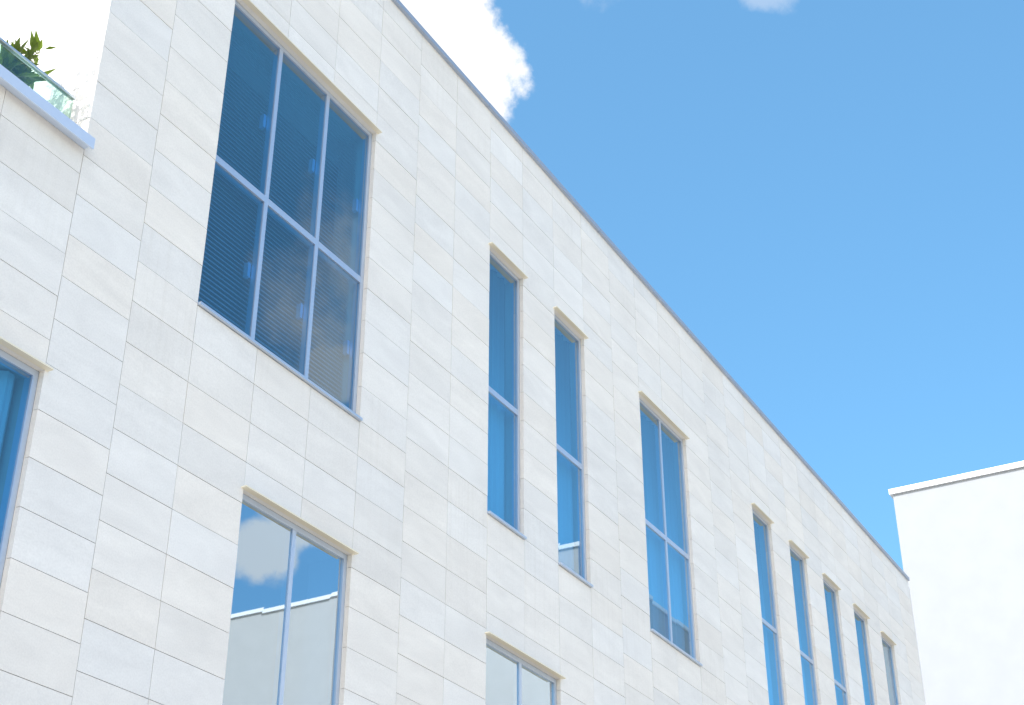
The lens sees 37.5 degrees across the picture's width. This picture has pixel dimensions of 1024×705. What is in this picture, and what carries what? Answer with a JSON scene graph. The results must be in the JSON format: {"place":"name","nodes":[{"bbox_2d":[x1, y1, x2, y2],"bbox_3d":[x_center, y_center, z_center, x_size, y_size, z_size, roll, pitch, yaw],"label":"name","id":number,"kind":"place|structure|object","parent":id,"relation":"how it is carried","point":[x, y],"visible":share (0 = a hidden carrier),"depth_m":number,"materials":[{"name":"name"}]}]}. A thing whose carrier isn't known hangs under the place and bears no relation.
{"place":"outdoors","nodes":[
{"label":"outdoors","id":0,"kind":"place"},
{"bbox_2d":[0,30,56,88],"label":"terrace plant leaves","id":1,"kind":"object","parent":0,"point":[10,60],"visible":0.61,"depth_m":9.53,"materials":[{"name":"green plant"}]},
{"bbox_2d":[0,13,893,704],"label":"interior reveals","id":2,"kind":"object","parent":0,"point":[296,89],"visible":0.2,"depth_m":12.82,"materials":[{"name":"white paint"}]},
{"bbox_2d":[400,0,1023,569],"label":"sky","id":3,"kind":"structure","parent":0,"point":[828,195],"materials":[{"name":"blue"}]},
{"label":"ground surface","id":4,"kind":"structure","parent":0,"visible":0},
{"bbox_2d":[0,43,898,704],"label":"interior shell","id":5,"kind":"object","parent":4,"relation":"on","point":[294,119],"visible":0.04,"depth_m":13.44},
{"bbox_2d":[0,270,890,704],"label":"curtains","id":6,"kind":"object","parent":5,"relation":"attached to","point":[496,458],"visible":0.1,"depth_m":15.58,"materials":[{"name":"fabric"}]},
{"bbox_2d":[1,2,925,704],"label":"building","id":7,"kind":"structure","parent":4,"relation":"on","point":[579,338],"depth_m":22.32,"materials":[{"name":"white"}]},
{"bbox_2d":[888,461,1023,704],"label":"white gable building","id":8,"kind":"structure","parent":4,"relation":"on","point":[961,538],"depth_m":34.10,"materials":[{"name":"white paint"}]},
{"bbox_3d":[-6.588,-0.864,6.627,4.600,11.380,46.800,-16,-34,25],"label":"cladding backing","id":9,"kind":"object","parent":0,"visible":0},
{"bbox_2d":[0,0,898,704],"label":"window frames","id":10,"kind":"structure","parent":9,"relation":"attached to","point":[266,206],"depth_m":12.21,"materials":[{"name":"grey metal"}]},
{"bbox_2d":[198,23,357,400],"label":"venetian blinds","id":11,"kind":"object","parent":10,"relation":"attached to","point":[278,235],"visible":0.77,"depth_m":11.50,"materials":[{"name":"grey"}]},
{"bbox_2d":[222,500,552,704],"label":"window glass","id":12,"kind":"object","parent":10,"relation":"in","point":[254,657],"visible":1,"depth_m":10.21,"materials":[{"name":"glass"}]},
{"bbox_2d":[0,0,896,678],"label":"head flashings","id":13,"kind":"object","parent":10,"relation":"attached to","point":[376,130],"visible":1,"depth_m":12.40,"materials":[{"name":"beige"}]},
{"bbox_2d":[0,0,909,580],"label":"metal copings","id":14,"kind":"object","parent":9,"relation":"on","point":[18,88],"visible":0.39,"depth_m":15.30,"materials":[{"name":"grey metal"}]},
{"bbox_2d":[0,37,75,100],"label":"handrail","id":15,"kind":"object","parent":14,"relation":"on","point":[35,68],"visible":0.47,"depth_m":9.43,"materials":[{"name":"silver metal"}]},
{"bbox_2d":[0,0,924,704],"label":"stone cladding","id":16,"kind":"structure","parent":9,"relation":"attached to","point":[170,416],"depth_m":11.77,"materials":[{"name":"stone"}]}
]}

